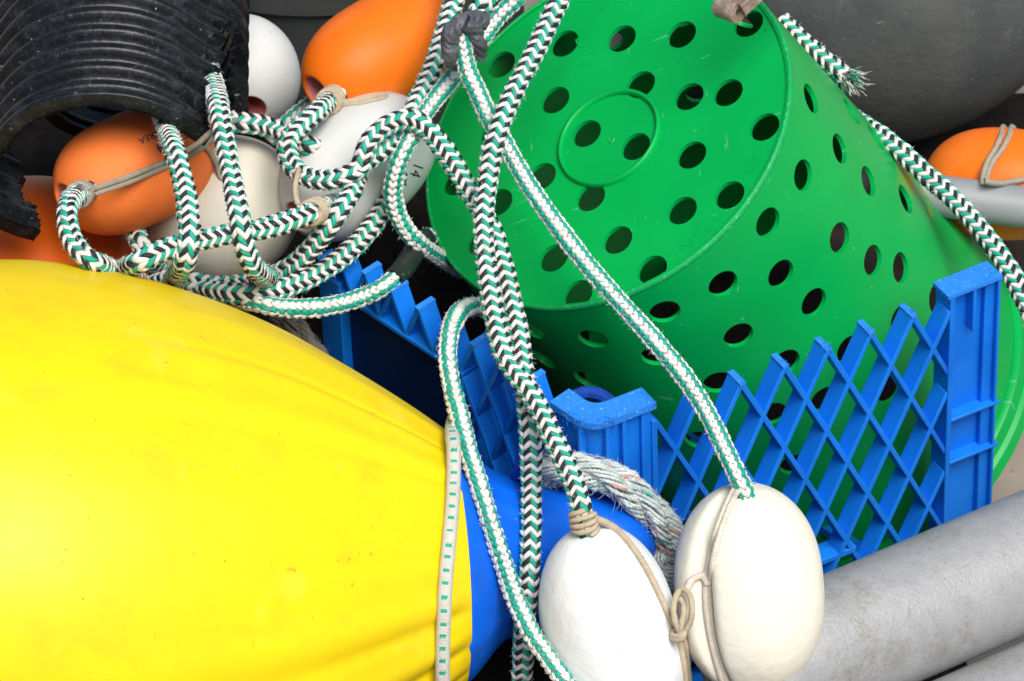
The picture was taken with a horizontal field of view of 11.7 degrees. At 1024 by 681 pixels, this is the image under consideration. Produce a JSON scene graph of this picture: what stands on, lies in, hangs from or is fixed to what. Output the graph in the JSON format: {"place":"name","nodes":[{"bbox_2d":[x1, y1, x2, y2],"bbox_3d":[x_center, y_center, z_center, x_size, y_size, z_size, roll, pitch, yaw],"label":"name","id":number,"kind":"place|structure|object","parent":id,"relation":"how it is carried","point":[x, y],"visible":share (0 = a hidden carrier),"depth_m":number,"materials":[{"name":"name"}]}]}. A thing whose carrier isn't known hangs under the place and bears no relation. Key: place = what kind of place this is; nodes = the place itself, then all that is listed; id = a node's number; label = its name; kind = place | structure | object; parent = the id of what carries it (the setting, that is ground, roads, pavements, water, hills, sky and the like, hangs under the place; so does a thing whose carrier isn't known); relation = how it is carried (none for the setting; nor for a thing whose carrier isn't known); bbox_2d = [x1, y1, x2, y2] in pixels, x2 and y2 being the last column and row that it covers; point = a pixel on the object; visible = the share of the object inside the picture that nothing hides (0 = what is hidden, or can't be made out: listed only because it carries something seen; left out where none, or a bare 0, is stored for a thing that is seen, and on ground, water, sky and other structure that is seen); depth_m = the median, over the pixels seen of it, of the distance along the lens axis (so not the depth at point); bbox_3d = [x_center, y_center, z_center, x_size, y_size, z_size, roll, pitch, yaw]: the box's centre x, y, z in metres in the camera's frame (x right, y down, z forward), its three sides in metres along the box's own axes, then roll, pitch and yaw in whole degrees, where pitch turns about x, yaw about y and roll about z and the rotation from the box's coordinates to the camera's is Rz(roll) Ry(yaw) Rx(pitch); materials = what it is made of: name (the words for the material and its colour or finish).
{"place":"outdoors","nodes":[
{"label":"outdoors","id":0,"kind":"place"},
{"bbox_2d":[151,116,201,288],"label":"braided rope","id":1,"kind":"object","parent":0,"point":[179,270],"visible":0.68,"depth_m":4.10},
{"bbox_2d":[52,110,213,234],"bbox_3d":[-0.323,-0.145,4.275,0.148,0.102,0.102,-30,49,-31],"label":"fishing float","id":2,"kind":"object","parent":1,"relation":"hanging from","point":[117,145],"visible":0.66,"depth_m":4.23,"materials":[{"name":"orange plastic"}]},
{"bbox_2d":[56,180,150,279],"bbox_3d":[-0.345,-0.061,4.192,0.075,0.214,0.209,8,41,9],"label":"braided rope","id":3,"kind":"object","parent":2,"relation":"attached to","point":[72,200],"visible":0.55,"depth_m":4.07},
{"bbox_2d":[0,0,249,240],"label":"corrugated pipe","id":4,"kind":"object","parent":2,"relation":"on","point":[73,67],"visible":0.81,"depth_m":4.24,"materials":[{"name":"black plastic"}]},
{"bbox_2d":[149,135,296,275],"bbox_3d":[-0.250,-0.113,4.345,0.134,0.124,0.137,0,40,0],"label":"fishing float","id":5,"kind":"object","parent":4,"relation":"hanging from","point":[261,169],"visible":0.38,"depth_m":4.30,"materials":[{"name":"beige plastic"}]},
{"bbox_2d":[148,174,368,291],"bbox_3d":[-0.234,-0.066,4.259,0.225,0.169,0.076,0,40,0],"label":"braided rope","id":6,"kind":"object","parent":5,"relation":"on","point":[306,253],"visible":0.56,"depth_m":4.21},
{"bbox_2d":[205,61,297,298],"bbox_3d":[-0.224,-0.136,4.281,0.074,0.227,0.344,-5,40,-6],"label":"braided rope","id":7,"kind":"object","parent":4,"relation":"hanging from","point":[257,269],"visible":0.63,"depth_m":4.14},
{"bbox_2d":[208,110,320,154],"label":"braided rope","id":8,"kind":"object","parent":4,"relation":"hanging from","point":[262,125],"visible":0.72,"depth_m":4.29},
{"bbox_2d":[65,117,237,208],"bbox_3d":[-0.291,-0.137,4.220,0.202,0.102,0.058,-31,49,-32],"label":"twine","id":9,"kind":"object","parent":2,"relation":"attached to","point":[192,150],"visible":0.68,"depth_m":4.20,"materials":[{"name":"beige fabric"}]},
{"bbox_2d":[10,86,1023,680],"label":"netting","id":10,"kind":"object","parent":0,"point":[38,146],"visible":0.02,"depth_m":4.72,"materials":[{"name":"black"}]},
{"bbox_2d":[0,175,151,274],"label":"mooring buoy","id":11,"kind":"object","parent":10,"relation":"on","point":[46,243],"visible":0.13,"depth_m":4.34,"materials":[{"name":"orange plastic"}]},
{"bbox_2d":[124,228,169,274],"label":"braided rope","id":12,"kind":"object","parent":11,"relation":"on","point":[137,239],"visible":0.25,"depth_m":4.25,"materials":[{"name":"fabric"}]},
{"bbox_2d":[235,14,300,133],"bbox_3d":[-0.246,-0.244,4.585,0.104,0.104,0.113,0,40,0],"label":"fishing float","id":13,"kind":"object","parent":10,"relation":"on","point":[274,81],"visible":0.36,"depth_m":4.55,"materials":[{"name":"white plastic"}]},
{"bbox_2d":[0,259,655,680],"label":"mooring buoy","id":14,"kind":"object","parent":10,"relation":"on","point":[196,487],"visible":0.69,"depth_m":3.92,"materials":[{"name":"yellow plastic"}]},
{"bbox_2d":[117,193,338,275],"bbox_3d":[-0.232,-0.066,4.211,0.235,0.193,0.190,-7,41,-9],"label":"braided rope","id":15,"kind":"object","parent":14,"relation":"on","point":[138,262],"visible":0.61,"depth_m":4.11,"materials":[{"name":"fabric"}]},
{"bbox_2d":[292,167,328,226],"bbox_3d":[-0.169,-0.129,4.220,0.031,0.051,0.110,0,40,0],"label":"twine","id":16,"kind":"object","parent":15,"relation":"attached to","point":[323,208],"visible":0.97,"depth_m":4.18,"materials":[{"name":"beige fabric"}]},
{"bbox_2d":[192,172,407,306],"bbox_3d":[-0.189,-0.053,4.259,0.228,0.134,0.110,-9,41,-10],"label":"braided rope","id":17,"kind":"object","parent":14,"relation":"on","point":[353,247],"visible":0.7,"depth_m":4.23,"materials":[{"name":"fabric"}]},
{"bbox_2d":[352,108,544,680],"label":"braided rope","id":18,"kind":"object","parent":14,"relation":"on","point":[430,133],"visible":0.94,"depth_m":4.14,"materials":[{"name":"multicoloured fabric"}]},
{"bbox_2d":[435,404,468,680],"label":"rope","id":19,"kind":"object","parent":14,"relation":"attached to","point":[447,554],"visible":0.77,"depth_m":4.02,"materials":[{"name":"white fabric"}]},
{"bbox_2d":[541,448,683,568],"bbox_3d":[0.082,0.159,4.176,0.177,0.167,0.058,10,41,11],"label":"laid rope","id":20,"kind":"object","parent":14,"relation":"on","point":[642,502],"visible":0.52,"depth_m":4.14,"materials":[{"name":"grey fabric"}]},
{"bbox_2d":[654,545,673,596],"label":"laid rope","id":21,"kind":"object","parent":14,"relation":"on","point":[662,559],"visible":0.3,"depth_m":4.17,"materials":[{"name":"grey fabric"}]},
{"bbox_2d":[317,248,1002,680],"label":"crate","id":22,"kind":"object","parent":10,"relation":"on","point":[389,342],"visible":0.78,"depth_m":4.28,"materials":[{"name":"blue plastic"}]},
{"bbox_2d":[260,313,329,354],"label":"laid rope","id":23,"kind":"object","parent":22,"relation":"in","point":[300,328],"visible":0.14,"depth_m":4.32,"materials":[{"name":"grey fabric"}]},
{"bbox_2d":[226,227,437,319],"bbox_3d":[-0.160,-0.036,4.268,0.219,0.102,0.115,-8,41,-10],"label":"braided rope","id":24,"kind":"object","parent":22,"relation":"on","point":[354,299],"visible":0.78,"depth_m":4.21,"materials":[{"name":"white fabric"}]},
{"bbox_2d":[384,229,435,283],"bbox_3d":[-0.087,-0.070,4.276,0.020,0.038,0.088,12,41,14],"label":"tape wrap","id":25,"kind":"object","parent":24,"relation":"attached to","point":[402,265],"visible":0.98,"depth_m":4.26,"materials":[{"name":"black plastic"}]},
{"bbox_2d":[279,92,434,241],"bbox_3d":[-0.134,-0.151,4.335,0.105,0.104,0.163,27,47,29],"label":"fishing float","id":26,"kind":"object","parent":22,"relation":"attached to","point":[340,131],"visible":0.37,"depth_m":4.29,"materials":[{"name":"white plastic"}]},
{"bbox_2d":[315,84,392,115],"bbox_3d":[-0.131,-0.210,4.337,0.087,0.044,0.037,-20,44,-22],"label":"twine","id":27,"kind":"object","parent":26,"relation":"attached to","point":[336,92],"visible":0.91,"depth_m":4.32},
{"bbox_2d":[276,0,464,191],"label":"braided rope","id":28,"kind":"object","parent":26,"relation":"on","point":[314,114],"visible":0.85,"depth_m":4.25,"materials":[{"name":"fabric"}]},
{"bbox_2d":[301,0,462,101],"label":"fishing float","id":29,"kind":"object","parent":26,"relation":"on","point":[359,48],"visible":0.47,"depth_m":4.35,"materials":[{"name":"orange plastic"}]},
{"bbox_2d":[266,96,310,146],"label":"braided rope","id":30,"kind":"object","parent":29,"relation":"on","point":[295,110],"visible":0.26,"depth_m":4.42,"materials":[{"name":"multicoloured fabric"}]},
{"bbox_2d":[511,445,520,482],"bbox_3d":[0.009,0.106,4.149,0.024,0.100,0.036,0,40,0],"label":"cord","id":31,"kind":"object","parent":22,"relation":"hanging from","point":[515,475],"visible":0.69,"depth_m":4.13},
{"bbox_2d":[472,0,597,538],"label":"braided rope","id":32,"kind":"object","parent":22,"relation":"on","point":[525,386],"visible":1,"depth_m":4.14,"materials":[{"name":"fabric"}]},
{"bbox_2d":[538,524,682,680],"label":"fishing float","id":33,"kind":"object","parent":32,"relation":"hanging from","point":[602,616],"visible":0.95,"depth_m":4.02,"materials":[{"name":"white plastic"}]},
{"bbox_2d":[568,508,694,680],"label":"twine","id":34,"kind":"object","parent":33,"relation":"attached to","point":[678,631],"visible":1,"depth_m":4.03,"materials":[{"name":"beige fabric"}]},
{"bbox_2d":[572,386,614,402],"bbox_3d":[0.064,0.062,4.181,0.068,0.057,0.016,-5,40,-5],"label":"cord","id":35,"kind":"object","parent":22,"relation":"hanging from","point":[599,394],"visible":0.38,"depth_m":4.17,"materials":[{"name":"blue plastic"}]},
{"bbox_2d":[928,127,1023,240],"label":"fishing float","id":36,"kind":"object","parent":10,"relation":"on","point":[964,154],"visible":0.45,"depth_m":4.53,"materials":[{"name":"orange plastic"}]},
{"bbox_2d":[861,168,1023,227],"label":"plastic pipe","id":37,"kind":"object","parent":36,"relation":"on","point":[1001,205],"visible":0.38,"depth_m":4.48,"materials":[{"name":"grey plastic"}]},
{"bbox_2d":[979,124,1023,186],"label":"twine","id":38,"kind":"object","parent":36,"relation":"attached to","point":[993,156],"visible":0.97,"depth_m":4.50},
{"bbox_2d":[933,641,1023,680],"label":"metal pipe","id":39,"kind":"object","parent":10,"relation":"on","point":[1006,664],"visible":1,"depth_m":4.16,"materials":[{"name":"metal"}]},
{"bbox_2d":[700,490,1023,680],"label":"metal pipe","id":40,"kind":"object","parent":39,"relation":"on","point":[929,603],"visible":0.81,"depth_m":4.14,"materials":[{"name":"metal"}]},
{"bbox_2d":[674,482,824,680],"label":"fishing float","id":41,"kind":"object","parent":40,"relation":"on","point":[768,594],"visible":0.93,"depth_m":4.05,"materials":[{"name":"beige plastic"}]},
{"bbox_2d":[456,32,756,500],"bbox_3d":[0.070,-0.064,4.143,0.033,0.220,0.458,-23,45,-25],"label":"braided rope","id":42,"kind":"object","parent":41,"relation":"on","point":[654,340],"visible":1,"depth_m":4.13,"materials":[{"name":"fabric"}]},
{"bbox_2d":[440,9,489,71],"bbox_3d":[-0.037,-0.254,4.226,0.053,0.053,0.030,-28,47,-29],"label":"tape wrap","id":43,"kind":"object","parent":42,"relation":"attached to","point":[473,25],"visible":1,"depth_m":4.21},
{"bbox_2d":[468,0,497,13],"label":"braided rope","id":44,"kind":"object","parent":43,"relation":"attached to","point":[485,5],"visible":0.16,"depth_m":4.29,"materials":[{"name":"fabric"}]},
{"bbox_2d":[679,487,740,680],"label":"twine","id":45,"kind":"object","parent":41,"relation":"on","point":[705,576],"visible":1,"depth_m":4.06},
{"bbox_2d":[524,0,1023,664],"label":"ground","id":46,"kind":"structure","parent":0,"point":[1008,480],"depth_m":4.74,"materials":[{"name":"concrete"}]},
{"bbox_2d":[207,0,523,148],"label":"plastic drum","id":47,"kind":"object","parent":46,"relation":"on","point":[299,24],"visible":0.03,"depth_m":4.62,"materials":[{"name":"black plastic"}]},
{"bbox_2d":[426,0,1023,566],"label":"bucket","id":48,"kind":"object","parent":46,"relation":"on","point":[750,164],"visible":0.67,"depth_m":4.31,"materials":[{"name":"plastic"}]},
{"bbox_2d":[382,0,525,279],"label":"braided rope","id":49,"kind":"object","parent":48,"relation":"on","point":[441,91],"visible":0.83,"depth_m":4.26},
{"bbox_2d":[435,295,575,680],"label":"braided rope","id":50,"kind":"object","parent":48,"relation":"hanging from","point":[459,313],"visible":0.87,"depth_m":4.06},
{"bbox_2d":[712,0,762,22],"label":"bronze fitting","id":51,"kind":"object","parent":48,"relation":"on","point":[735,11],"visible":1,"depth_m":4.17,"materials":[{"name":"brown metal"}]},
{"bbox_2d":[778,13,870,96],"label":"braided rope","id":52,"kind":"object","parent":48,"relation":"on","point":[841,73],"visible":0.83,"depth_m":4.41,"materials":[{"name":"fabric"}]},
{"bbox_2d":[850,109,1023,325],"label":"braided rope","id":53,"kind":"object","parent":48,"relation":"on","point":[932,180],"visible":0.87,"depth_m":4.40,"materials":[{"name":"fabric"}]},
{"bbox_2d":[699,0,1023,142],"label":"mooring buoy","id":54,"kind":"object","parent":46,"relation":"on","point":[935,67],"visible":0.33,"depth_m":4.86,"materials":[{"name":"grey plastic"}]}
]}

